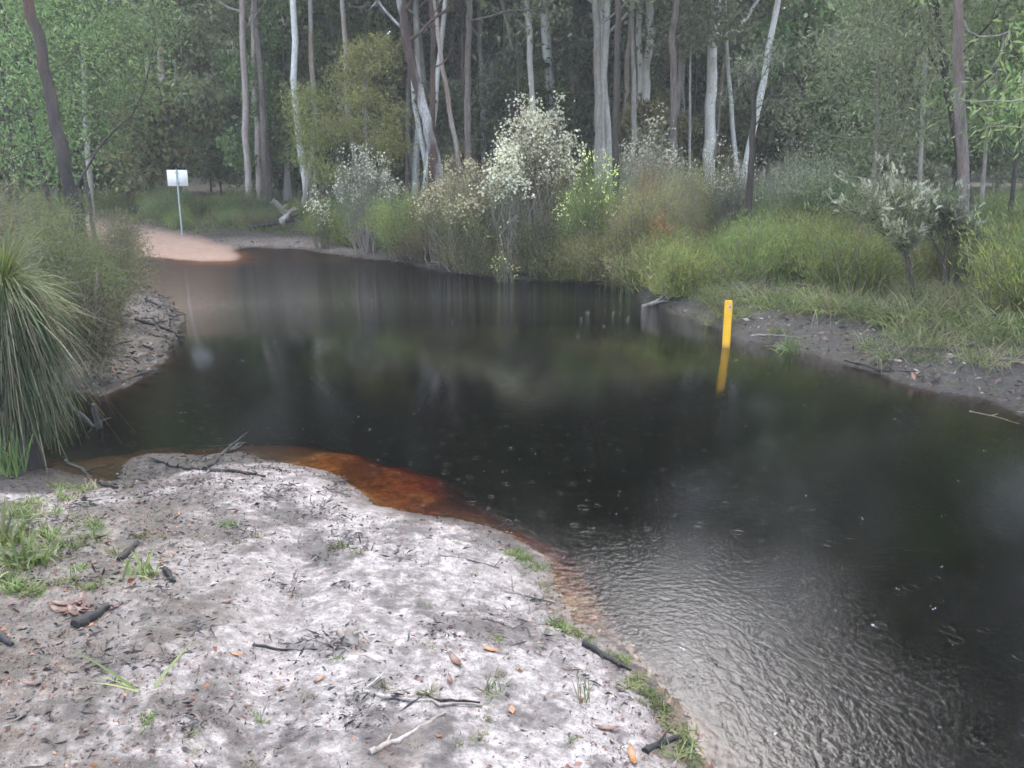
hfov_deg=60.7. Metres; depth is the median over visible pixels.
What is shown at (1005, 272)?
heath bush
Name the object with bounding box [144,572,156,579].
grass sprig
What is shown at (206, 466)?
fallen branch
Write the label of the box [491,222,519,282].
plant
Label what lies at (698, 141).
young tree
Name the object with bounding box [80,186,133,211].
heath bush
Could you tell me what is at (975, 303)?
grass tuft
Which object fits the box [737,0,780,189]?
gum tree
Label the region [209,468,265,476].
fallen branch
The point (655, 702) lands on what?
grass sprig
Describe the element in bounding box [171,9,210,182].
gum tree
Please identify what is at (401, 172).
young tree
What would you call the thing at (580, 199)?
heath bush
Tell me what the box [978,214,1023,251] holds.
heath bush
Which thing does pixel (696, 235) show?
heath bush
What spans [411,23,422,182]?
gum tree
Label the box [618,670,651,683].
grass sprig
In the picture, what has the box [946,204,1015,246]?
heath bush
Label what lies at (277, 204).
fallen log
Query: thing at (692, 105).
young tree
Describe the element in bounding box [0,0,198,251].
sapling
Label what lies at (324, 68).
young tree
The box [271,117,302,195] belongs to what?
young tree
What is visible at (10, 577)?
grass sprig
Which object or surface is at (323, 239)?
flowering shrub
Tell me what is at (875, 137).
sapling
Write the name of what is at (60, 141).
gum tree
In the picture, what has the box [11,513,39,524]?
grass sprig
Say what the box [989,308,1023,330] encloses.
grass tuft
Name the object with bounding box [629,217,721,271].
shrub
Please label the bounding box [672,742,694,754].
grass sprig
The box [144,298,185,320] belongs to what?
fallen branch
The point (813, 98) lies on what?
young tree
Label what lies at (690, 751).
grass sprig
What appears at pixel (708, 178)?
flowering shrub
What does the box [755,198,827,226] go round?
heath bush
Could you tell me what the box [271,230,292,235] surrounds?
grass tuft
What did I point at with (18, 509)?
grass sprig
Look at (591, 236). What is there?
edge bush
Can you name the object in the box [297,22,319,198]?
gum tree
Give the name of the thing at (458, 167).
shrub
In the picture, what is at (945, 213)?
flowering shrub
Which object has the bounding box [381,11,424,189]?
gum tree
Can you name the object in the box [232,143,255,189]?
young tree
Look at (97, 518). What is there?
grass sprig
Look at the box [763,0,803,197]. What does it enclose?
gum tree
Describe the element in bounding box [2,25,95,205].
young tree
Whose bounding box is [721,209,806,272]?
heath bush
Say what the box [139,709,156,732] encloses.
grass sprig
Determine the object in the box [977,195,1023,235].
heath bush
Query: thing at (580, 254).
edge bush
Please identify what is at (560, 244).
edge bush
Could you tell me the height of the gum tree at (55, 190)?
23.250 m
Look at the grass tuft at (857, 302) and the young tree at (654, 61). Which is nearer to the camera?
the grass tuft at (857, 302)
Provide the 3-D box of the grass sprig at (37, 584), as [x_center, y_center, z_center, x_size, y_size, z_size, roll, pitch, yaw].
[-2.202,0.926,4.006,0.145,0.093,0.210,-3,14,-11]
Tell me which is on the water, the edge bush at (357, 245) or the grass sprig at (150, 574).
the edge bush at (357, 245)
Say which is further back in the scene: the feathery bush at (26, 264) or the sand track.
the sand track
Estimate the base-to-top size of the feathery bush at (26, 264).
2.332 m
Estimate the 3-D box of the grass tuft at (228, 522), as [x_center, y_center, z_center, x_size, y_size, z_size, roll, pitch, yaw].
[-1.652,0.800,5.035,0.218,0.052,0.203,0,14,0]
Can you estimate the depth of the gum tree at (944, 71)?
17.09 m
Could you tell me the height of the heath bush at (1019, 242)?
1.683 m
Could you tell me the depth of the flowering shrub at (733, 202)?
19.43 m
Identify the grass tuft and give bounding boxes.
[0,422,32,477]
[0,498,42,548]
[0,524,72,576]
[69,642,191,691]
[113,549,173,581]
[212,518,242,528]
[249,221,287,232]
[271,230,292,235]
[273,223,293,232]
[328,536,353,552]
[470,671,519,703]
[525,270,576,283]
[569,660,593,702]
[595,273,631,291]
[597,272,641,294]
[667,281,752,306]
[678,281,729,302]
[679,287,770,324]
[687,272,733,296]
[697,315,720,327]
[706,274,765,304]
[716,275,773,302]
[731,280,774,299]
[731,284,771,309]
[735,284,791,306]
[736,288,790,313]
[737,279,808,313]
[756,318,792,341]
[759,284,833,307]
[760,299,809,321]
[770,270,798,286]
[772,327,809,359]
[773,281,829,307]
[780,298,812,314]
[782,282,844,324]
[783,286,869,324]
[787,278,844,302]
[794,295,830,315]
[795,291,852,314]
[797,289,861,324]
[806,287,886,312]
[819,286,926,322]
[831,295,913,328]
[833,295,877,322]
[844,314,954,358]
[844,338,887,357]
[849,301,909,332]
[850,336,926,373]
[851,332,884,350]
[857,297,930,330]
[866,291,937,326]
[868,302,888,324]
[870,290,979,331]
[873,276,946,300]
[893,302,974,333]
[895,313,972,348]
[896,291,947,311]
[903,346,951,361]
[903,349,925,363]
[909,285,976,328]
[910,303,987,333]
[910,330,954,350]
[910,335,1023,380]
[927,300,1021,344]
[931,291,1023,344]
[941,300,985,321]
[942,319,971,333]
[945,304,1021,337]
[945,337,989,354]
[947,294,993,308]
[949,318,1010,338]
[961,343,987,359]
[963,311,1019,332]
[963,312,1019,343]
[966,309,1023,351]
[979,312,1023,343]
[980,302,1023,330]
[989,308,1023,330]
[993,338,1023,356]
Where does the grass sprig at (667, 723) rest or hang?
on the ground at (396, 590)
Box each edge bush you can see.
[298,196,347,230]
[299,207,344,230]
[306,207,349,234]
[306,224,319,235]
[316,207,369,244]
[326,213,373,244]
[330,205,371,247]
[386,225,435,260]
[392,208,432,260]
[466,243,504,273]
[486,234,519,260]
[490,238,532,273]
[494,218,561,255]
[519,240,593,280]
[527,237,577,281]
[532,229,583,256]
[538,220,632,282]
[548,223,633,281]
[550,224,623,264]
[550,225,592,257]
[554,211,635,256]
[575,239,638,284]
[585,230,694,288]
[590,231,671,282]
[594,251,640,287]
[595,221,699,260]
[623,240,718,298]
[628,225,756,299]
[642,252,708,291]
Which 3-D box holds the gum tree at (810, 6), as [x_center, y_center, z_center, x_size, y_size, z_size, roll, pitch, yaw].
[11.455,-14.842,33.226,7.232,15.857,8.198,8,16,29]
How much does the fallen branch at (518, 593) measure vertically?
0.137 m
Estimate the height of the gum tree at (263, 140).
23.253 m
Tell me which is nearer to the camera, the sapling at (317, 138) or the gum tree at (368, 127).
the sapling at (317, 138)
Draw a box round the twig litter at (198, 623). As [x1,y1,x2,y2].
[0,277,711,767]
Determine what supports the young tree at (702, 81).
on the ground at (396, 590)
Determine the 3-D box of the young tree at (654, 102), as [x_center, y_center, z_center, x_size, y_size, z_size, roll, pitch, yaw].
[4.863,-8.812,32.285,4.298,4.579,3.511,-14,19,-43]
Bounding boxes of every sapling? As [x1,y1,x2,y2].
[0,0,170,251]
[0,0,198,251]
[3,0,224,260]
[270,74,365,211]
[309,28,422,203]
[756,0,1021,236]
[896,0,1023,219]
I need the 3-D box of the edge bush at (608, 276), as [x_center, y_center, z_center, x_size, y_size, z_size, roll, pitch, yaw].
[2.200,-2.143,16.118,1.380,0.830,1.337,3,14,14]
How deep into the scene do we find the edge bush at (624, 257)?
15.83 m
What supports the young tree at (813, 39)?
on the ground at (396, 590)
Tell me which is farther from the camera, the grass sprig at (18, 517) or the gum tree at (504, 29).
the gum tree at (504, 29)
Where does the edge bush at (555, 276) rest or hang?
on the ground at (396, 590)
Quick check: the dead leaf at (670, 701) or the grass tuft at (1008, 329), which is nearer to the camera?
the dead leaf at (670, 701)
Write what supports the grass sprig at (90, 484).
on the ground at (396, 590)
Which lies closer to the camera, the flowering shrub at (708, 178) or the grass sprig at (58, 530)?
the grass sprig at (58, 530)
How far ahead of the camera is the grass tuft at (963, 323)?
10.07 m
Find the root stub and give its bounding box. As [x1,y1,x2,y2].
[331,626,369,646]
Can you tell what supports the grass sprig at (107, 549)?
on the ground at (396, 590)
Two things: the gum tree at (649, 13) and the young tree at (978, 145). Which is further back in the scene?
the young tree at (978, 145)
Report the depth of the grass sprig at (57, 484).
6.00 m
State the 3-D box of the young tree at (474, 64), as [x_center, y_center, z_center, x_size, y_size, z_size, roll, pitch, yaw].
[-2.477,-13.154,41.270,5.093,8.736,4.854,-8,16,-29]
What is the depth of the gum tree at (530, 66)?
28.61 m
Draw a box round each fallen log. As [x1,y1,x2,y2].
[130,203,147,214]
[249,213,298,230]
[271,198,299,223]
[278,206,296,226]
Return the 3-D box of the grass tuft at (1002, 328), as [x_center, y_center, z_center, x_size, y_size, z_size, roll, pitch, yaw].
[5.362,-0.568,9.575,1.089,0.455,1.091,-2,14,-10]
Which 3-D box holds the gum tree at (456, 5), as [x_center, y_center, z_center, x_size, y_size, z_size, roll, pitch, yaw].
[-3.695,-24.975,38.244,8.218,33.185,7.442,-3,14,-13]
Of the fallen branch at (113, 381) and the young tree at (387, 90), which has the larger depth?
the young tree at (387, 90)
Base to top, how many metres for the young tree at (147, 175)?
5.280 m
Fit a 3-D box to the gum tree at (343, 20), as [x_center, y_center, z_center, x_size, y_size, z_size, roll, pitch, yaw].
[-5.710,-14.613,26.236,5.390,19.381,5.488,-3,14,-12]
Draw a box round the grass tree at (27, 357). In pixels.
[0,210,134,472]
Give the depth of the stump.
7.53 m
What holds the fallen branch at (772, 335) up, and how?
on the ground at (396, 590)
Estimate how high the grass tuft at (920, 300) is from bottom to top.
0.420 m
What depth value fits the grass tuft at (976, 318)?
9.88 m
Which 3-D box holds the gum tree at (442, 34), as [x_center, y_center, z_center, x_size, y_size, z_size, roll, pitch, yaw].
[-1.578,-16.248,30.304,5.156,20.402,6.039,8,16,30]
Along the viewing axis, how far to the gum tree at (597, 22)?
28.37 m
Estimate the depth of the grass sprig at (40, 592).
4.02 m
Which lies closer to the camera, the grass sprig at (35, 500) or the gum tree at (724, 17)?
the grass sprig at (35, 500)
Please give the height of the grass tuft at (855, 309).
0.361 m
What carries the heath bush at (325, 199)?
on the ground at (396, 590)
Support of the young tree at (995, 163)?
on the ground at (396, 590)
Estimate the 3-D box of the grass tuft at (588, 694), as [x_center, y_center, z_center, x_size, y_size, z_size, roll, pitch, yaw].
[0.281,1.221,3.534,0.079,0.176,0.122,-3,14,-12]
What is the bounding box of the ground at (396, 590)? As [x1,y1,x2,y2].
[0,164,1023,767]
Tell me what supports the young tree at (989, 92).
on the ground at (396, 590)
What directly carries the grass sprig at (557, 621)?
on the ground at (396, 590)
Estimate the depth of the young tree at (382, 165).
58.08 m
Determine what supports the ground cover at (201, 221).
on the ground at (396, 590)
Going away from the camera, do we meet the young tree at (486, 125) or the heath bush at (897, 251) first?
the heath bush at (897, 251)
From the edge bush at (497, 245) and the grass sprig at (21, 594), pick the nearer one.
the grass sprig at (21, 594)
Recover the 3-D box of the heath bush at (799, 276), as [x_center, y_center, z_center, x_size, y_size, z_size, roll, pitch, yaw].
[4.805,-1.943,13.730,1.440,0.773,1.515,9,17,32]
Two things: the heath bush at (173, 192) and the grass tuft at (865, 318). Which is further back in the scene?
the heath bush at (173, 192)
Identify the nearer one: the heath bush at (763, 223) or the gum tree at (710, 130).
the heath bush at (763, 223)
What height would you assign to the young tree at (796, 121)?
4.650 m
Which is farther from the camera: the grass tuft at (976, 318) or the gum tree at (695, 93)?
the gum tree at (695, 93)
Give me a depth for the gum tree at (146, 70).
33.87 m
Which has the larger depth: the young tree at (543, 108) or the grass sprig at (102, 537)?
the young tree at (543, 108)
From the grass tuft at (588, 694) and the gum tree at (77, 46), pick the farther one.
the gum tree at (77, 46)
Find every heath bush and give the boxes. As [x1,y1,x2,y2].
[3,188,71,232]
[10,184,66,216]
[79,188,123,210]
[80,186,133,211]
[126,184,177,204]
[126,188,167,204]
[132,187,178,221]
[132,192,187,219]
[149,177,199,213]
[156,203,199,229]
[181,193,211,217]
[203,177,261,215]
[213,206,242,225]
[224,184,270,214]
[269,199,288,214]
[285,191,321,218]
[291,192,328,208]
[303,190,353,211]
[317,194,350,214]
[392,192,422,220]
[542,200,574,218]
[561,181,608,215]
[639,191,715,230]
[654,197,720,238]
[675,216,723,244]
[690,208,761,259]
[696,201,815,286]
[707,212,780,243]
[720,197,845,255]
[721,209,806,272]
[728,188,802,223]
[737,172,780,210]
[742,187,852,241]
[744,192,867,277]
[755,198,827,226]
[771,235,844,283]
[778,212,843,238]
[783,197,935,294]
[805,234,906,293]
[821,211,879,236]
[838,239,901,271]
[849,221,977,277]
[882,225,942,271]
[883,229,977,279]
[913,193,1023,281]
[927,182,984,201]
[931,178,1011,229]
[937,204,1023,315]
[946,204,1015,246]
[950,189,1022,234]
[965,244,1023,310]
[970,205,1023,246]
[971,263,1023,315]
[972,180,1023,221]
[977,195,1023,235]
[978,199,1023,284]
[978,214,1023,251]
[979,174,1023,211]
[982,267,1023,313]
[1000,203,1023,234]
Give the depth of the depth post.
10.81 m
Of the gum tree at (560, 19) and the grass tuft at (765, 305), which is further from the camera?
the gum tree at (560, 19)
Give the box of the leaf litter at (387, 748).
[0,451,714,767]
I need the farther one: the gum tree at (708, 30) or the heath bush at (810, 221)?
the gum tree at (708, 30)
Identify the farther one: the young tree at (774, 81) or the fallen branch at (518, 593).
the young tree at (774, 81)
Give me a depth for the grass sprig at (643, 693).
3.69 m
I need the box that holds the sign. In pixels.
[167,169,187,235]
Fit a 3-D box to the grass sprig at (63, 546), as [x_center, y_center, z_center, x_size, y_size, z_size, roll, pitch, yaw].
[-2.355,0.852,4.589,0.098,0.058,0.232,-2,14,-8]
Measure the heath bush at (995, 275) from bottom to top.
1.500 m
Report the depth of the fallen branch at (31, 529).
4.93 m
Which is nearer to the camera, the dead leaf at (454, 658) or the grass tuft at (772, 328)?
the dead leaf at (454, 658)
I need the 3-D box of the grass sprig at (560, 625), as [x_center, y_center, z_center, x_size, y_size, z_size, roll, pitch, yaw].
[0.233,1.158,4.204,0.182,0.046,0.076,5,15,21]
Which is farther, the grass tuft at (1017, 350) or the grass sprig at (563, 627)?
the grass tuft at (1017, 350)
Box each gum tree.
[0,0,14,203]
[0,0,60,246]
[0,4,89,63]
[17,0,129,195]
[22,0,90,262]
[39,4,65,201]
[44,1,141,198]
[48,0,247,105]
[52,0,209,202]
[52,53,58,201]
[53,0,137,221]
[127,0,265,209]
[130,0,195,192]
[131,0,250,196]
[166,4,236,186]
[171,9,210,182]
[174,2,234,179]
[175,3,239,182]
[199,0,291,195]
[203,0,282,194]
[223,0,322,194]
[229,0,349,197]
[245,1,420,200]
[246,0,398,188]
[253,0,268,210]
[257,80,272,210]
[258,0,313,203]
[278,1,292,203]
[287,1,465,199]
[290,0,311,204]
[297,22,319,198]
[301,0,317,206]
[320,0,412,198]
[324,8,382,193]
[332,0,370,192]
[340,0,367,205]
[343,0,455,202]
[355,20,369,194]
[367,0,470,197]
[369,0,448,198]
[370,57,381,196]
[379,7,473,117]
[381,0,436,169]
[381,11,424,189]
[385,0,461,184]
[392,0,520,179]
[404,0,448,198]
[405,1,412,186]
[406,2,412,175]
[411,3,451,149]
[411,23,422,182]
[411,82,425,164]
[412,26,421,193]
[420,0,447,197]
[423,1,508,178]
[428,0,540,187]
[437,0,585,186]
[439,0,505,185]
[451,0,586,155]
[455,0,476,183]
[459,0,464,173]
[478,0,521,218]
[482,5,561,59]
[484,0,522,62]
[487,0,581,191]
[488,0,513,156]
[495,0,534,53]
[498,38,514,184]
[510,0,562,108]
[522,0,584,147]
[523,0,535,185]
[529,0,628,196]
[537,0,635,191]
[540,0,562,200]
[562,0,759,195]
[565,0,667,188]
[588,0,662,118]
[592,0,666,195]
[601,0,610,183]
[601,0,684,216]
[614,0,738,170]
[622,0,769,187]
[627,0,636,181]
[634,0,759,186]
[635,0,642,161]
[635,0,740,199]
[644,1,738,148]
[655,0,696,172]
[656,1,748,155]
[666,0,683,165]
[670,0,769,113]
[678,11,684,189]
[687,0,736,175]
[693,0,800,180]
[713,0,735,163]
[723,0,798,138]
[725,1,739,181]
[730,0,875,185]
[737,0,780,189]
[745,0,860,115]
[752,3,757,74]
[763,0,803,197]
[804,0,1023,213]
[815,0,1023,160]
[829,21,837,159]
[874,0,919,188]
[914,0,1023,211]
[916,3,927,196]
[927,0,1021,67]
[931,3,1015,189]
[952,0,970,269]
[968,6,1002,187]
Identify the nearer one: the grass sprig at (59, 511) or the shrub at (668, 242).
the grass sprig at (59, 511)
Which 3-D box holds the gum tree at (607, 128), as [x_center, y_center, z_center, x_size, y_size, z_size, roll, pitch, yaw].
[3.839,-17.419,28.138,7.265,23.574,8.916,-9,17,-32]
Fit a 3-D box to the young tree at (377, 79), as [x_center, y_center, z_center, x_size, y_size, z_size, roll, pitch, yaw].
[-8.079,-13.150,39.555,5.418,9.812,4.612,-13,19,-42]
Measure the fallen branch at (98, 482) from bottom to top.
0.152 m
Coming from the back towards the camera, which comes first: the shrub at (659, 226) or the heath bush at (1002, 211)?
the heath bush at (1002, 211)
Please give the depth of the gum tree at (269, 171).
32.99 m
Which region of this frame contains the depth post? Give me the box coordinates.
[722,300,732,346]
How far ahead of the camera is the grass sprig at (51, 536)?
4.70 m
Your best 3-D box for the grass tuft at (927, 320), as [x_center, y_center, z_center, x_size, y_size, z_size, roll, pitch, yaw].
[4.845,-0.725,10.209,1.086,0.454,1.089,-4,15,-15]
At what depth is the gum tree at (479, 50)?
38.07 m
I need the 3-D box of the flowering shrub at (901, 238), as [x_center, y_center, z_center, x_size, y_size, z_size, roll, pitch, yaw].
[4.965,-2.092,11.701,1.438,2.001,1.110,8,16,29]
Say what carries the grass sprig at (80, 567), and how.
on the ground at (396, 590)
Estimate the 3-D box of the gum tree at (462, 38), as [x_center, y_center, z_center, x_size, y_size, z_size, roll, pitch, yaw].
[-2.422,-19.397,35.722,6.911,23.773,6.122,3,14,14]
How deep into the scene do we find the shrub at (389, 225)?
20.32 m
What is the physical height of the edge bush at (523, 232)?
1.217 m
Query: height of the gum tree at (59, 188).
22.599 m
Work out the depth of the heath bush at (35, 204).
23.57 m
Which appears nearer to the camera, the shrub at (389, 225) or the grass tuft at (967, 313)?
the grass tuft at (967, 313)
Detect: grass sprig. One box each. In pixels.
[0,573,48,590]
[1,577,26,593]
[1,577,48,594]
[2,495,24,508]
[4,570,18,585]
[4,586,47,597]
[5,503,34,519]
[6,509,34,522]
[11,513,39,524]
[11,560,30,573]
[12,497,41,506]
[18,501,41,509]
[18,506,37,519]
[18,524,73,543]
[19,578,49,599]
[21,492,44,501]
[23,496,49,503]
[28,503,53,519]
[30,517,48,533]
[30,523,74,538]
[31,540,70,559]
[32,585,49,600]
[38,536,61,548]
[41,536,82,550]
[41,572,80,586]
[45,483,75,498]
[46,480,71,486]
[48,506,63,517]
[55,492,71,501]
[55,562,92,582]
[56,481,76,488]
[56,575,72,585]
[57,540,73,552]
[58,492,80,500]
[61,522,79,533]
[61,535,101,549]
[64,510,80,519]
[65,558,98,571]
[66,526,113,540]
[67,577,116,591]
[70,479,95,493]
[71,519,94,527]
[74,510,94,523]
[79,480,98,489]
[81,516,106,528]
[85,521,106,534]
[90,544,122,554]
[93,530,113,543]
[106,543,123,555]
[130,532,152,539]
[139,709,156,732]
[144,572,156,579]
[177,727,206,740]
[190,739,210,753]
[248,531,266,539]
[249,708,275,724]
[295,687,315,699]
[373,675,395,690]
[411,677,441,704]
[452,734,474,750]
[470,722,490,750]
[476,705,495,722]
[488,632,504,644]
[494,666,516,680]
[502,548,520,560]
[507,549,528,559]
[508,548,528,560]
[518,552,532,564]
[547,620,573,632]
[548,616,568,624]
[555,622,575,636]
[563,734,580,745]
[574,624,588,638]
[581,632,599,645]
[582,628,596,641]
[609,676,647,690]
[617,651,632,664]
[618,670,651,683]
[619,678,648,690]
[627,668,648,681]
[634,686,663,698]
[643,687,663,701]
[649,695,674,709]
[649,697,664,707]
[651,737,670,758]
[653,699,678,712]
[655,711,690,732]
[656,710,669,718]
[660,703,684,719]
[660,741,693,767]
[661,720,675,734]
[667,720,696,734]
[670,736,693,748]
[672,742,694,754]
[673,732,704,749]
[677,738,695,764]
[684,758,711,767]
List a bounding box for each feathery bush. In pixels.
[0,143,85,266]
[0,178,108,280]
[0,184,110,360]
[9,194,147,345]
[43,241,142,382]
[49,202,176,318]
[88,200,158,271]
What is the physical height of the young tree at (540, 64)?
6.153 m
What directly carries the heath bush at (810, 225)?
on the ground at (396, 590)
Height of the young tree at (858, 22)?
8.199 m
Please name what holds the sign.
on the ground at (396, 590)
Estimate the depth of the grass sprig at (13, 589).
4.03 m
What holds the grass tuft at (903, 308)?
on the ground at (396, 590)
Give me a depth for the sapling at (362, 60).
26.39 m
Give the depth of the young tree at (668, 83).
39.24 m
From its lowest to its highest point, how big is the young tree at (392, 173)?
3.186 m
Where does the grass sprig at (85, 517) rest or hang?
on the ground at (396, 590)
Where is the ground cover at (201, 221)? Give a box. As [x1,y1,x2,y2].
[0,188,1023,348]
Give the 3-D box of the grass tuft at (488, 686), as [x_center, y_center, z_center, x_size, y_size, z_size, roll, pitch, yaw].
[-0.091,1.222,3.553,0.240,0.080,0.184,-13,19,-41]
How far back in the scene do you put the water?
6.63 m
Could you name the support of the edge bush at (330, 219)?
on the ground at (396, 590)
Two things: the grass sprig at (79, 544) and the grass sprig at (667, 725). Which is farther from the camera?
the grass sprig at (79, 544)
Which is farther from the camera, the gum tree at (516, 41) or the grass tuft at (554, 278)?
the gum tree at (516, 41)
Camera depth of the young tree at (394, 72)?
42.28 m
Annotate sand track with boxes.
[62,214,241,261]
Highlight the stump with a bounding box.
[91,403,102,427]
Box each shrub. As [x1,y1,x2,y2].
[302,180,339,249]
[326,130,407,254]
[356,177,438,260]
[402,155,481,268]
[408,155,526,274]
[429,218,523,275]
[434,135,490,215]
[469,122,536,273]
[483,84,589,260]
[494,204,584,276]
[550,219,642,281]
[551,139,628,248]
[585,132,653,211]
[592,149,704,251]
[598,103,697,210]
[629,151,663,221]
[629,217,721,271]
[640,212,673,248]
[651,147,714,244]
[675,134,755,236]
[701,144,769,238]
[754,127,855,220]
[779,152,885,233]
[826,152,942,300]
[908,177,990,284]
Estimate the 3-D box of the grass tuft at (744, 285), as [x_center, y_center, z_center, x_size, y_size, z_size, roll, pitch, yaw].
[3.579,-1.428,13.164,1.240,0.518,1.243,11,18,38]
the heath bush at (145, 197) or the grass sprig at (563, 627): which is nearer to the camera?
the grass sprig at (563, 627)
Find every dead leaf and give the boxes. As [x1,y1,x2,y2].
[21,680,44,683]
[51,590,119,614]
[447,673,451,682]
[450,651,461,664]
[481,645,501,650]
[595,725,619,729]
[628,743,636,763]
[651,699,674,707]
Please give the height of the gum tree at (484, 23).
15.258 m
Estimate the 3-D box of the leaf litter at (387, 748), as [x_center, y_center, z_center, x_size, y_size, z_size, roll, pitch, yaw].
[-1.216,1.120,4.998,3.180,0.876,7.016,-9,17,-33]
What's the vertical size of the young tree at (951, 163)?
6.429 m
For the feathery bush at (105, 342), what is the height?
1.494 m
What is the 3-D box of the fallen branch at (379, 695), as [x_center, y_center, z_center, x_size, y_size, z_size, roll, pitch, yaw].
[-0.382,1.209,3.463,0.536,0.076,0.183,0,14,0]
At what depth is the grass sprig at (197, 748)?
3.01 m
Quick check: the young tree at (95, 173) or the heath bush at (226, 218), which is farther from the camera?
the young tree at (95, 173)
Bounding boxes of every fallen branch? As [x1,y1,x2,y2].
[0,632,13,645]
[16,510,40,544]
[45,386,110,425]
[64,459,118,487]
[70,603,110,628]
[99,369,162,384]
[116,540,141,560]
[134,317,184,336]
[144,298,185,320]
[148,455,200,469]
[162,566,175,582]
[201,431,247,470]
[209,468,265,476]
[252,643,317,650]
[301,635,380,662]
[344,669,482,706]
[368,712,445,754]
[417,692,479,702]
[440,553,501,567]
[505,576,554,602]
[581,639,631,670]
[641,296,673,306]
[641,728,695,753]
[751,334,799,337]
[844,352,921,371]
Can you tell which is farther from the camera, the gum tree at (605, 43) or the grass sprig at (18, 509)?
the gum tree at (605, 43)
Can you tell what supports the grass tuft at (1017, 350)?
on the ground at (396, 590)
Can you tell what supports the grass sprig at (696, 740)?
on the ground at (396, 590)
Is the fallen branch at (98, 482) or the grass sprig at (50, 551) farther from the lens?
the fallen branch at (98, 482)
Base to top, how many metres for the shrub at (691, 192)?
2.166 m
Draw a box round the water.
[1,247,1023,767]
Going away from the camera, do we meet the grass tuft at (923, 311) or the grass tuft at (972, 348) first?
the grass tuft at (972, 348)
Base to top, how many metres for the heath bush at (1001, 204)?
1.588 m
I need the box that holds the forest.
[65,2,1010,178]
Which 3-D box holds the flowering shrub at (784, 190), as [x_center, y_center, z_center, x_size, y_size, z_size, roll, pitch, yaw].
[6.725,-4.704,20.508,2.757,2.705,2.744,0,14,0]
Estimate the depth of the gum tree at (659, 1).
33.82 m
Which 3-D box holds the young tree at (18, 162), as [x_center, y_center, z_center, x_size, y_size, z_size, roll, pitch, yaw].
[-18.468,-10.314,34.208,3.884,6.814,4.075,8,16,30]
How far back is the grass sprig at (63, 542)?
4.63 m
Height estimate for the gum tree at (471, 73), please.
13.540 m
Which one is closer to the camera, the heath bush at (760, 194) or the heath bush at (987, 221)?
the heath bush at (987, 221)
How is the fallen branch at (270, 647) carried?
on the ground at (396, 590)
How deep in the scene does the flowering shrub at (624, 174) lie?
21.33 m
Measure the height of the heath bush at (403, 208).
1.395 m
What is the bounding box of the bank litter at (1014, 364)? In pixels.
[26,227,1023,412]
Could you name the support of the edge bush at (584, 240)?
on the ground at (396, 590)
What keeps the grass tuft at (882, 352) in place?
on the ground at (396, 590)
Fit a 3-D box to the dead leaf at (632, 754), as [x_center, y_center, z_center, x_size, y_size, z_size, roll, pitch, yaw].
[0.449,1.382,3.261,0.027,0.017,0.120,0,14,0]
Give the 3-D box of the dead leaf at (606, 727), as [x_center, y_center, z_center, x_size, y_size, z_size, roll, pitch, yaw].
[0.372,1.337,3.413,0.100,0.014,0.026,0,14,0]
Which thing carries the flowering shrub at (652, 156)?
on the ground at (396, 590)
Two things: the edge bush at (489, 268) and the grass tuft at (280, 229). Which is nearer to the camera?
the edge bush at (489, 268)
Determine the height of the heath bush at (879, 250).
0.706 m
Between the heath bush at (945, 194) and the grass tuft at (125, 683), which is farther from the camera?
the heath bush at (945, 194)
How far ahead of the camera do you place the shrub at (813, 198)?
19.34 m
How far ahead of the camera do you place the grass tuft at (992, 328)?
9.69 m
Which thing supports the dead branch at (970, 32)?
attached to the gum tree at (961, 142)
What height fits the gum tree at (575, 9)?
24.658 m
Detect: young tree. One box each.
[0,0,52,146]
[0,17,87,198]
[0,37,81,195]
[0,79,28,203]
[0,112,82,198]
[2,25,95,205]
[36,87,119,200]
[65,84,119,191]
[78,10,178,147]
[91,134,151,201]
[100,68,225,196]
[110,0,263,196]
[172,74,242,190]
[180,73,253,193]
[197,68,255,172]
[208,6,311,182]
[224,44,297,181]
[229,0,383,198]
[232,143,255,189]
[236,21,320,172]
[252,85,316,195]
[267,0,405,167]
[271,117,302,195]
[301,12,393,161]
[321,108,376,193]
[344,6,404,159]
[345,6,395,155]
[370,66,396,180]
[370,158,387,174]
[372,32,449,155]
[374,38,473,176]
[383,74,422,188]
[386,142,422,183]
[411,74,508,181]
[420,9,515,167]
[457,56,515,162]
[471,46,537,172]
[482,17,555,114]
[498,52,588,182]
[510,53,576,179]
[511,33,619,183]
[545,4,645,168]
[561,41,658,186]
[574,25,664,107]
[575,0,592,135]
[587,23,688,105]
[588,10,693,172]
[611,81,704,186]
[644,7,704,185]
[651,65,704,177]
[664,60,728,175]
[669,43,749,111]
[677,10,763,145]
[678,0,775,161]
[681,98,776,188]
[702,12,828,226]
[724,17,813,167]
[731,42,776,160]
[739,2,829,194]
[744,2,802,189]
[754,115,784,183]
[759,68,823,175]
[763,61,827,174]
[778,87,856,182]
[789,40,912,190]
[800,11,893,171]
[829,0,988,185]
[845,62,900,178]
[848,0,968,186]
[862,24,1003,192]
[896,100,952,187]
[914,1,1023,176]
[928,97,985,193]
[935,49,1006,191]
[950,98,998,180]
[964,0,1023,152]
[965,58,1023,198]
[974,24,1023,153]
[1006,107,1023,194]
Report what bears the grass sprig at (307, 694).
on the ground at (396, 590)
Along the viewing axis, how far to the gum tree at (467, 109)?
25.77 m
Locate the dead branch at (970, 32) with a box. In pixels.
[963,20,1010,78]
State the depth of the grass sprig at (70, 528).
4.86 m
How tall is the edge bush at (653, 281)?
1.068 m
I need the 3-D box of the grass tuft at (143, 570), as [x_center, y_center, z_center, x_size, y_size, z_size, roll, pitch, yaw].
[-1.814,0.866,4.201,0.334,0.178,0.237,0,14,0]
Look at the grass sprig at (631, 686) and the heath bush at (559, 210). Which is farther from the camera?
the heath bush at (559, 210)
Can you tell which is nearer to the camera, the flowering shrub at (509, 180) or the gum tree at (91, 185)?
the flowering shrub at (509, 180)

